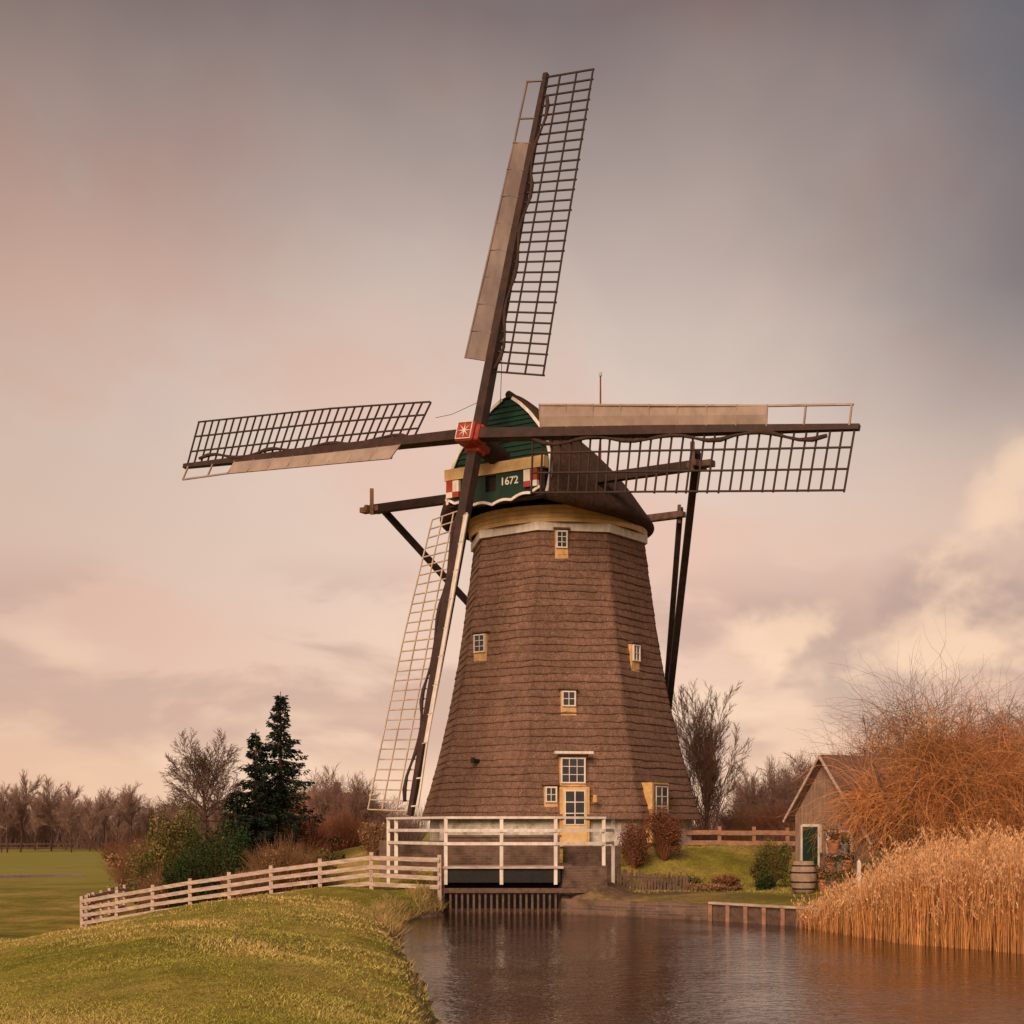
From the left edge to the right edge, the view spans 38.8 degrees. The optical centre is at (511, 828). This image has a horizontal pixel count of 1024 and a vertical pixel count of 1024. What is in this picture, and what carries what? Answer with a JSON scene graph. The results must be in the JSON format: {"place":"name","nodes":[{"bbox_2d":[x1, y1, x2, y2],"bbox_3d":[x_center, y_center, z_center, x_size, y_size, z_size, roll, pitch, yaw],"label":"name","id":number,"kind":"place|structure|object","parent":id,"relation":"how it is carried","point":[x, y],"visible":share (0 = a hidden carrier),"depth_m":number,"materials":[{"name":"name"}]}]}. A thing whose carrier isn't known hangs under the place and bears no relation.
{"place":"outdoors","nodes":[
{"label":"outdoors","id":0,"kind":"place"},
{"bbox_2d":[0,874,83,877],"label":"ditch water","id":1,"kind":"structure","parent":0,"point":[11,876],"depth_m":96.89,"materials":[{"name":"black liquid"}]},
{"bbox_2d":[0,830,862,1023],"bbox_3d":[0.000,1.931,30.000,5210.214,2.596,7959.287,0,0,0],"label":"ground","id":2,"kind":"structure","parent":0,"point":[33,906],"depth_m":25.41,"materials":[{"name":"green plant"}]},
{"bbox_2d":[0,782,21,852],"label":"bare tree","id":3,"kind":"object","parent":2,"relation":"on","point":[3,815],"visible":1,"depth_m":186.76,"materials":[{"name":"brown plant"}]},
{"bbox_2d":[8,770,44,851],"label":"bare tree","id":4,"kind":"object","parent":2,"relation":"on","point":[25,802],"visible":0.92,"depth_m":191.05,"materials":[{"name":"brown plant"}]},
{"bbox_2d":[23,795,40,848],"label":"bare tree","id":5,"kind":"object","parent":2,"relation":"on","point":[29,829],"visible":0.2,"depth_m":216.94,"materials":[{"name":"brown plant"}]},
{"bbox_2d":[27,794,47,849],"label":"bare tree","id":6,"kind":"object","parent":2,"relation":"on","point":[34,826],"visible":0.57,"depth_m":205.23,"materials":[{"name":"brown plant"}]},
{"bbox_2d":[28,774,66,850],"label":"bare tree","id":7,"kind":"object","parent":2,"relation":"on","point":[46,809],"visible":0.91,"depth_m":199.25,"materials":[{"name":"brown plant"}]},
{"bbox_2d":[50,800,77,849],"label":"bare tree","id":8,"kind":"object","parent":2,"relation":"on","point":[57,824],"visible":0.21,"depth_m":210.37,"materials":[{"name":"brown plant"}]},
{"bbox_2d":[51,793,81,852],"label":"bare tree","id":9,"kind":"object","parent":2,"relation":"on","point":[67,820],"visible":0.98,"depth_m":186.63,"materials":[{"name":"brown plant"}]},
{"bbox_2d":[55,783,82,805],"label":"bare tree","id":10,"kind":"object","parent":2,"relation":"on","point":[77,792],"visible":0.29,"depth_m":232.83,"materials":[{"name":"brown plant"}]},
{"bbox_2d":[1,842,143,849],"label":"wooden fence","id":11,"kind":"object","parent":2,"relation":"on","point":[66,847],"visible":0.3,"depth_m":208.67,"materials":[{"name":"brown wood"}]},
{"bbox_2d":[78,794,104,850],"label":"bare tree","id":12,"kind":"object","parent":2,"relation":"on","point":[89,804],"visible":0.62,"depth_m":200.87,"materials":[{"name":"brown plant"}]},
{"bbox_2d":[81,796,107,850],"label":"bare tree","id":13,"kind":"object","parent":2,"relation":"on","point":[95,816],"visible":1,"depth_m":197.32,"materials":[{"name":"brown plant"}]},
{"bbox_2d":[91,786,116,821],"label":"bare tree","id":14,"kind":"object","parent":2,"relation":"on","point":[100,792],"visible":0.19,"depth_m":231.18,"materials":[{"name":"brown plant"}]},
{"bbox_2d":[97,790,122,848],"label":"bare tree","id":15,"kind":"object","parent":2,"relation":"on","point":[108,813],"visible":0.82,"depth_m":203.83,"materials":[{"name":"brown plant"}]},
{"bbox_2d":[106,788,128,844],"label":"bare tree","id":16,"kind":"object","parent":2,"relation":"on","point":[114,818],"visible":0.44,"depth_m":216.61,"materials":[{"name":"brown plant"}]},
{"bbox_2d":[87,832,154,869],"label":"bush","id":17,"kind":"object","parent":2,"relation":"on","point":[111,850],"visible":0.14,"depth_m":94.58,"materials":[{"name":"brown plant"}]},
{"bbox_2d":[98,845,155,902],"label":"bush","id":18,"kind":"object","parent":2,"relation":"on","point":[122,877],"visible":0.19,"depth_m":61.59,"materials":[{"name":"brown plant"}]},
{"bbox_2d":[113,781,152,842],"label":"bare tree","id":19,"kind":"object","parent":2,"relation":"on","point":[130,814],"visible":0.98,"depth_m":208.61,"materials":[{"name":"brown plant"}]},
{"bbox_2d":[106,834,159,880],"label":"bush","id":20,"kind":"object","parent":2,"relation":"on","point":[130,849],"visible":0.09,"depth_m":79.24,"materials":[{"name":"brown plant"}]},
{"bbox_2d":[137,805,155,837],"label":"bare tree","id":21,"kind":"object","parent":2,"relation":"on","point":[147,824],"visible":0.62,"depth_m":214.68,"materials":[{"name":"brown plant"}]},
{"bbox_2d":[121,835,177,911],"bbox_3d":[-11.717,1.734,47.511,2.191,3.062,1.925,0,0,28],"label":"bush","id":22,"kind":"object","parent":2,"relation":"on","point":[142,872],"visible":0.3,"depth_m":47.31,"materials":[{"name":"green plant"}]},
{"bbox_2d":[125,796,200,886],"bbox_3d":[-11.664,1.037,49.592,2.625,4.310,2.292,0,0,26],"label":"bush","id":23,"kind":"object","parent":2,"relation":"on","point":[172,830],"visible":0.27,"depth_m":49.19,"materials":[{"name":"green plant"}]},
{"bbox_2d":[152,802,173,839],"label":"bare tree","id":24,"kind":"object","parent":2,"relation":"on","point":[166,817],"visible":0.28,"depth_m":198.36,"materials":[{"name":"brown plant"}]},
{"bbox_2d":[132,858,196,912],"bbox_3d":[-10.819,2.018,45.208,1.973,2.152,1.610,0,0,13],"label":"bush","id":25,"kind":"object","parent":2,"relation":"on","point":[156,881],"visible":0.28,"depth_m":45.02,"materials":[{"name":"brown plant"}]},
{"bbox_2d":[155,841,217,908],"bbox_3d":[-9.949,1.572,44.866,2.005,2.822,1.504,0,0,0],"label":"bush","id":26,"kind":"object","parent":2,"relation":"on","point":[185,863],"visible":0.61,"depth_m":44.58,"materials":[{"name":"green plant"}]},
{"bbox_2d":[160,814,245,900],"bbox_3d":[-9.824,1.310,46.472,2.207,3.525,2.313,0,0,37],"label":"bush","id":27,"kind":"object","parent":2,"relation":"on","point":[194,838],"visible":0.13,"depth_m":46.42,"materials":[{"name":"green plant"}]},
{"bbox_2d":[193,805,212,834],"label":"bare tree","id":28,"kind":"object","parent":2,"relation":"on","point":[201,820],"visible":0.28,"depth_m":211.06,"materials":[{"name":"brown plant"}]},
{"bbox_2d":[155,727,252,852],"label":"bare tree","id":29,"kind":"object","parent":2,"relation":"on","point":[201,782],"visible":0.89,"depth_m":88.02,"materials":[{"name":"brown plant"}]},
{"bbox_2d":[0,792,429,848],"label":"wood","id":30,"kind":"object","parent":2,"relation":"on","point":[80,836],"visible":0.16,"depth_m":222.15,"materials":[{"name":"brown plant"}]},
{"bbox_2d":[208,806,222,835],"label":"bare tree","id":31,"kind":"object","parent":2,"relation":"on","point":[214,817],"visible":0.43,"depth_m":205.55,"materials":[{"name":"brown plant"}]},
{"bbox_2d":[179,811,266,901],"bbox_3d":[-8.757,1.100,44.947,2.488,3.445,2.164,0,0,-38],"label":"bush","id":32,"kind":"object","parent":2,"relation":"on","point":[232,864],"visible":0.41,"depth_m":44.70,"materials":[{"name":"green plant"}]},
{"bbox_2d":[207,781,265,868],"bbox_3d":[-9.239,0.813,47.906,3.522,4.726,3.421,0,0,-41],"label":"spruce tree","id":33,"kind":"object","parent":2,"relation":"on","point":[233,805],"visible":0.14,"depth_m":47.93,"materials":[{"name":"green plant"}]},
{"bbox_2d":[210,732,289,858],"bbox_3d":[-8.679,-0.134,48.845,4.400,6.432,4.200,0,0,0],"label":"spruce tree","id":34,"kind":"object","parent":2,"relation":"on","point":[256,785],"visible":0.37,"depth_m":48.85,"materials":[{"name":"green plant"}]},
{"bbox_2d":[218,862,285,899],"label":"bush","id":35,"kind":"object","parent":2,"relation":"on","point":[249,886],"visible":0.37,"depth_m":43.18,"materials":[{"name":"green plant"}]},
{"bbox_2d":[80,852,441,927],"bbox_3d":[-10.656,2.026,45.662,5.288,2.796,24.022,0,0,-34],"label":"wooden fence","id":36,"kind":"object","parent":2,"relation":"on","point":[88,914],"visible":0.89,"depth_m":40.06,"materials":[{"name":"white wood"}]},
{"bbox_2d":[237,831,325,892],"bbox_3d":[-6.997,1.270,44.476,2.825,2.612,2.281,0,0,0],"label":"bush","id":37,"kind":"object","parent":2,"relation":"on","point":[282,859],"visible":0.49,"depth_m":44.19,"materials":[{"name":"brown plant"}]},
{"bbox_2d":[245,691,345,869],"bbox_3d":[-7.951,-1.109,50.180,4.403,7.182,4.740,0,0,-29],"label":"spruce tree","id":38,"kind":"object","parent":2,"relation":"on","point":[281,770],"visible":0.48,"depth_m":49.85,"materials":[{"name":"green plant"}]},
{"bbox_2d":[272,811,339,859],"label":"bush","id":39,"kind":"object","parent":2,"relation":"on","point":[313,841],"visible":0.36,"depth_m":49.67,"materials":[{"name":"brown plant"}]},
{"bbox_2d":[296,843,344,888],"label":"bush","id":40,"kind":"object","parent":2,"relation":"on","point":[315,877],"visible":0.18,"depth_m":46.93,"materials":[{"name":"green plant"}]},
{"bbox_2d":[283,782,361,851],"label":"bare tree","id":41,"kind":"object","parent":2,"relation":"on","point":[338,792],"visible":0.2,"depth_m":112.95,"materials":[{"name":"brown plant"}]},
{"bbox_2d":[294,764,359,820],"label":"bare tree","id":42,"kind":"object","parent":2,"relation":"on","point":[321,798],"visible":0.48,"depth_m":111.54,"materials":[{"name":"brown plant"}]},
{"bbox_2d":[312,804,374,852],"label":"bush","id":43,"kind":"object","parent":2,"relation":"on","point":[347,832],"visible":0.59,"depth_m":59.61,"materials":[{"name":"brown plant"}]},
{"bbox_2d":[304,770,404,844],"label":"bare tree","id":44,"kind":"object","parent":2,"relation":"on","point":[361,799],"visible":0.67,"depth_m":104.01,"materials":[{"name":"brown plant"}]},
{"bbox_2d":[350,776,379,822],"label":"bare tree","id":45,"kind":"object","parent":2,"relation":"on","point":[361,788],"visible":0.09,"depth_m":211.11,"materials":[{"name":"brown plant"}]},
{"bbox_2d":[356,815,390,855],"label":"bush","id":46,"kind":"object","parent":2,"relation":"on","point":[372,835],"visible":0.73,"depth_m":48.86,"materials":[{"name":"brown plant"}]},
{"bbox_2d":[353,882,447,939],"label":"dry grass","id":47,"kind":"structure","parent":2,"relation":"on","point":[388,917],"depth_m":34.52,"materials":[{"name":"plant"}]},
{"bbox_2d":[393,904,453,1022],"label":"dry grass","id":48,"kind":"structure","parent":2,"relation":"on","point":[418,983],"depth_m":20.90,"materials":[{"name":"plant"}]},
{"bbox_2d":[379,835,620,913],"bbox_3d":[-0.347,1.370,39.462,6.872,2.360,4.525,0,0,0],"label":"sluice","id":49,"kind":"object","parent":2,"relation":"on","point":[474,878],"visible":0.62,"depth_m":38.25,"materials":[{"name":"brown brick"}]},
{"bbox_2d":[386,816,615,884],"bbox_3d":[-0.579,0.702,38.634,6.406,2.005,3.070,0,0,9],"label":"white railing","id":50,"kind":"object","parent":49,"relation":"on","point":[501,830],"visible":0.95,"depth_m":37.31,"materials":[{"name":"paint"}]},
{"bbox_2d":[182,68,860,847],"bbox_3d":[-1.494,-13.102,51.092,20.222,28.204,20.360,0,0,-11],"label":"windmill","id":51,"kind":"object","parent":2,"relation":"on","point":[562,696],"visible":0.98,"depth_m":51.75,"materials":[{"name":"wood"}]},
{"bbox_2d":[471,630,489,661],"bbox_3d":[-1.013,-6.630,53.244,0.700,1.090,0.700,0,0,36],"label":"window","id":52,"kind":"structure","parent":51,"relation":"in","point":[480,641],"depth_m":52.99,"materials":[{"name":"paint"}]},
{"bbox_2d":[542,783,559,806],"bbox_3d":[1.313,-1.134,50.700,0.600,0.820,0.700,0,0,-8],"label":"window","id":53,"kind":"structure","parent":51,"relation":"in","point":[550,793],"depth_m":50.42,"materials":[{"name":"paint"}]},
{"bbox_2d":[553,527,569,558],"bbox_3d":[1.747,-10.237,52.499,0.600,1.110,0.700,0,0,-8],"label":"window","id":54,"kind":"structure","parent":51,"relation":"in","point":[561,535],"depth_m":52.22,"materials":[{"name":"paint"}]},
{"bbox_2d":[558,688,578,715],"bbox_3d":[1.965,-4.466,51.636,0.680,0.970,0.700,0,0,-8],"label":"window","id":55,"kind":"structure","parent":51,"relation":"in","point":[567,698],"depth_m":51.35,"materials":[{"name":"paint"}]},
{"bbox_2d":[554,751,593,785],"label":"window","id":56,"kind":"structure","parent":51,"relation":"in","point":[572,768],"depth_m":50.74,"materials":[{"name":"paint"}]},
{"bbox_2d":[558,787,589,846],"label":"door","id":57,"kind":"structure","parent":51,"relation":"in","point":[573,801],"depth_m":50.46,"materials":[{"name":"paint"}]},
{"bbox_2d":[627,641,642,671],"bbox_3d":[4.295,-6.232,53.015,0.700,1.070,0.660,0,0,37],"label":"window","id":58,"kind":"structure","parent":51,"relation":"in","point":[634,646],"depth_m":52.80,"materials":[{"name":"paint"}]},
{"bbox_2d":[642,782,668,842],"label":"door","id":59,"kind":"structure","parent":51,"relation":"in","point":[652,790],"depth_m":51.35,"materials":[{"name":"paint"}]},
{"bbox_2d":[616,812,654,868],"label":"bush","id":60,"kind":"object","parent":2,"relation":"on","point":[635,843],"visible":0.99,"depth_m":46.05,"materials":[{"name":"brown plant"}]},
{"bbox_2d":[607,868,689,890],"bbox_3d":[3.621,1.443,39.627,2.460,0.718,0.085,0,0,0],"label":"picket fence","id":61,"kind":"object","parent":2,"relation":"on","point":[631,876],"visible":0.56,"depth_m":39.59,"materials":[{"name":"brown wood"}]},
{"bbox_2d":[644,798,686,860],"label":"bush","id":62,"kind":"object","parent":2,"relation":"on","point":[665,844],"visible":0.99,"depth_m":46.86,"materials":[{"name":"brown plant"}]},
{"bbox_2d":[674,875,708,890],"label":"bush","id":63,"kind":"object","parent":2,"relation":"on","point":[694,879],"visible":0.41,"depth_m":40.34,"materials":[{"name":"green plant"}]},
{"bbox_2d":[561,898,854,928],"bbox_3d":[5.387,2.127,33.596,10.822,0.745,0.827,0,0,45],"label":"quay edging","id":64,"kind":"object","parent":2,"relation":"on","point":[744,913],"visible":0.33,"depth_m":34.93,"materials":[{"name":"brown wood"}]},
{"bbox_2d":[681,882,741,891],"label":"bush","id":65,"kind":"object","parent":2,"relation":"on","point":[715,887],"visible":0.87,"depth_m":38.92,"materials":[{"name":"brown plant"}]},
{"bbox_2d":[672,679,754,839],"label":"bare tree","id":66,"kind":"object","parent":2,"relation":"on","point":[700,753],"visible":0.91,"depth_m":71.84,"materials":[{"name":"brown plant"}]},
{"bbox_2d":[702,874,743,890],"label":"bush","id":67,"kind":"object","parent":2,"relation":"on","point":[730,881],"visible":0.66,"depth_m":40.84,"materials":[{"name":"brown plant"}]},
{"bbox_2d":[628,845,822,892],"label":"grass","id":68,"kind":"structure","parent":2,"relation":"on","point":[745,883],"depth_m":44.30,"materials":[{"name":"green plant"}]},
{"bbox_2d":[709,771,758,837],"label":"bare tree","id":69,"kind":"object","parent":2,"relation":"on","point":[735,803],"visible":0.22,"depth_m":94.41,"materials":[{"name":"brown plant"}]},
{"bbox_2d":[685,826,794,854],"bbox_3d":[9.015,0.773,54.181,5.382,1.681,0.184,0,0,-4],"label":"wooden fence","id":70,"kind":"object","parent":2,"relation":"on","point":[718,832],"visible":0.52,"depth_m":54.04,"materials":[{"name":"brown wood"}]},
{"bbox_2d":[711,799,771,840],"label":"bush","id":71,"kind":"object","parent":2,"relation":"on","point":[740,825],"visible":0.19,"depth_m":75.65,"materials":[{"name":"brown plant"}]},
{"bbox_2d":[691,818,794,851],"bbox_3d":[11.770,0.701,64.996,12.583,2.360,4.671,0,0,10],"label":"hedge","id":72,"kind":"object","parent":2,"relation":"on","point":[713,837],"visible":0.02,"depth_m":64.91,"materials":[{"name":"brown plant"}]},
{"bbox_2d":[712,757,794,835],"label":"bare tree","id":73,"kind":"object","parent":2,"relation":"on","point":[752,792],"visible":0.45,"depth_m":87.68,"materials":[{"name":"brown plant"}]},
{"bbox_2d":[739,798,794,840],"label":"bush","id":74,"kind":"object","parent":2,"relation":"on","point":[758,825],"visible":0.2,"depth_m":69.70,"materials":[{"name":"brown plant"}]},
{"bbox_2d":[755,867,779,889],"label":"bush","id":75,"kind":"object","parent":2,"relation":"on","point":[767,881],"visible":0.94,"depth_m":40.37,"materials":[{"name":"green plant"}]},
{"bbox_2d":[746,834,794,886],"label":"bush","id":76,"kind":"object","parent":2,"relation":"on","point":[773,861],"visible":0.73,"depth_m":41.84,"materials":[{"name":"green plant"}]},
{"bbox_2d":[750,754,807,823],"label":"bare tree","id":77,"kind":"object","parent":2,"relation":"on","point":[774,791],"visible":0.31,"depth_m":84.01,"materials":[{"name":"brown plant"}]},
{"bbox_2d":[790,861,816,893],"bbox_3d":[7.718,1.299,38.500,0.689,0.850,0.686,0,0,0],"label":"barrel","id":78,"kind":"object","parent":2,"relation":"on","point":[803,877],"visible":1,"depth_m":38.24,"materials":[{"name":"brown wood"}]},
{"bbox_2d":[768,746,839,815],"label":"bare tree","id":79,"kind":"object","parent":2,"relation":"on","point":[796,784],"visible":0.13,"depth_m":79.73,"materials":[{"name":"brown plant"}]},
{"bbox_2d":[816,862,832,891],"bbox_3d":[8.270,1.280,38.610,0.618,0.813,0.620,0,0,25],"label":"flower pot","id":80,"kind":"object","parent":2,"relation":"on","point":[820,878],"visible":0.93,"depth_m":38.50,"materials":[{"name":"ceramic"}]},
{"bbox_2d":[822,864,839,889],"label":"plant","id":81,"kind":"object","parent":2,"relation":"on","point":[828,879],"visible":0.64,"depth_m":38.34,"materials":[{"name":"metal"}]},
{"bbox_2d":[827,871,845,893],"bbox_3d":[8.469,1.415,37.909,0.464,0.610,0.465,0,0,-11],"label":"flower pot","id":82,"kind":"object","parent":2,"relation":"on","point":[837,879],"visible":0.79,"depth_m":37.84,"materials":[{"name":"ceramic"}]},
{"bbox_2d":[820,852,856,878],"bbox_3d":[8.786,1.180,39.150,0.910,1.050,0.400,0,0,0],"label":"plant rack","id":83,"kind":"object","parent":2,"relation":"on","point":[824,854],"visible":0.43,"depth_m":38.95,"materials":[{"name":"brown wood"}]},
{"bbox_2d":[822,849,839,871],"bbox_3d":[8.560,0.872,39.093,0.465,0.610,0.464,0,0,43],"label":"flower pot","id":84,"kind":"object","parent":83,"relation":"on","point":[830,864],"visible":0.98,"depth_m":39.03,"materials":[{"name":"ceramic"}]},
{"bbox_2d":[818,821,844,852],"bbox_3d":[8.636,0.227,39.108,0.688,0.903,0.686,0,0,34],"label":"flower pot","id":85,"kind":"object","parent":83,"relation":"on","point":[833,844],"visible":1,"depth_m":38.98,"materials":[{"name":"ceramic"}]},
{"bbox_2d":[832,849,844,870],"bbox_3d":[8.805,0.852,39.112,0.456,0.656,0.460,0,0,-25],"label":"metal bucket","id":86,"kind":"object","parent":83,"relation":"on","point":[839,863],"visible":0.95,"depth_m":39.00,"materials":[{"name":"grey metal"}]},
{"bbox_2d":[840,832,851,852],"bbox_3d":[8.947,0.389,39.090,0.406,0.583,0.409,0,0,-34],"label":"metal bucket","id":87,"kind":"object","parent":83,"relation":"on","point":[844,846],"visible":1,"depth_m":39.03,"materials":[{"name":"grey metal"}]},
{"bbox_2d":[835,843,857,871],"bbox_3d":[8.998,0.778,39.111,0.612,0.805,0.614,0,0,7],"label":"flower pot","id":88,"kind":"object","parent":83,"relation":"on","point":[849,862],"visible":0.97,"depth_m":38.97,"materials":[{"name":"ceramic"}]},
{"bbox_2d":[839,858,862,890],"bbox_3d":[8.914,1.238,38.288,0.686,0.903,0.688,0,0,16],"label":"flower pot","id":89,"kind":"object","parent":2,"relation":"on","point":[850,870],"visible":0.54,"depth_m":38.23,"materials":[{"name":"ceramic"}]},
{"bbox_2d":[854,854,896,876],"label":"bush","id":90,"kind":"object","parent":2,"relation":"on","point":[870,861],"visible":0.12,"depth_m":38.57,"materials":[{"name":"brown plant"}]},
{"bbox_2d":[778,669,982,865],"bbox_3d":[11.850,-1.621,45.361,7.286,6.851,7.234,0,0,0],"label":"willow tree","id":91,"kind":"object","parent":2,"relation":"on","point":[874,740],"visible":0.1,"depth_m":45.19,"materials":[{"name":"brown plant"}]},
{"bbox_2d":[757,623,1023,845],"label":"willow tree","id":92,"kind":"object","parent":2,"relation":"on","point":[915,719],"visible":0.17,"depth_m":47.45,"materials":[{"name":"brown plant"}]},
{"bbox_2d":[782,754,1004,880],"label":"garden shed","id":93,"kind":"structure","parent":2,"relation":"on","point":[804,851],"depth_m":43.35,"materials":[{"name":"wood"}]},
{"bbox_2d":[803,827,817,865],"bbox_3d":[8.997,0.850,43.712,0.080,1.800,0.680,0,0,-30],"label":"door","id":94,"kind":"structure","parent":93,"relation":"in","point":[808,849],"depth_m":43.69,"materials":[{"name":"green paint"}]},
{"bbox_2d":[826,830,852,855],"bbox_3d":[9.614,0.450,42.602,0.100,0.780,1.070,0,0,-30],"label":"window","id":95,"kind":"structure","parent":93,"relation":"in","point":[850,848],"depth_m":42.34,"materials":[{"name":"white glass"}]},
{"bbox_2d":[845,713,945,756],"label":"bare tree","id":96,"kind":"object","parent":2,"relation":"on","point":[881,735],"visible":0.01,"depth_m":65.76,"materials":[{"name":"brown plant"}]},
{"bbox_2d":[779,665,1023,868],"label":"willow tree","id":97,"kind":"object","parent":2,"relation":"on","point":[885,810],"visible":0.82,"depth_m":40.54,"materials":[{"name":"orange plant"}]},
{"bbox_2d":[791,815,1023,953],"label":"reeds","id":98,"kind":"object","parent":2,"relation":"on","point":[958,900],"visible":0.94,"depth_m":27.44,"materials":[{"name":"orange plant"}]},
{"bbox_2d":[854,673,1023,858],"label":"willow tree","id":99,"kind":"object","parent":2,"relation":"on","point":[1019,780],"visible":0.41,"depth_m":40.31,"materials":[{"name":"orange plant"}]},
{"bbox_2d":[934,692,1023,831],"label":"willow tree","id":100,"kind":"object","parent":2,"relation":"on","point":[1005,739],"visible":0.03,"depth_m":43.93,"materials":[{"name":"brown plant"}]},
{"bbox_2d":[944,703,1017,757],"bbox_3d":[19.363,-1.694,60.245,5.772,7.168,5.127,0,0,-17],"label":"bare tree","id":101,"kind":"object","parent":2,"relation":"on","point":[985,724],"visible":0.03,"depth_m":58.99,"materials":[{"name":"brown plant"}]},
{"bbox_2d":[981,698,1023,763],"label":"bare tree","id":102,"kind":"object","parent":2,"relation":"on","point":[1004,724],"visible":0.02,"depth_m":55.44,"materials":[{"name":"brown plant"}]},
{"bbox_2d":[0,0,1023,828],"label":"sky","id":103,"kind":"structure","parent":0,"point":[210,209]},
{"bbox_2d":[400,912,1023,1023],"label":"water","id":104,"kind":"structure","parent":0,"point":[516,968],"depth_m":21.85,"materials":[{"name":"black liquid"}]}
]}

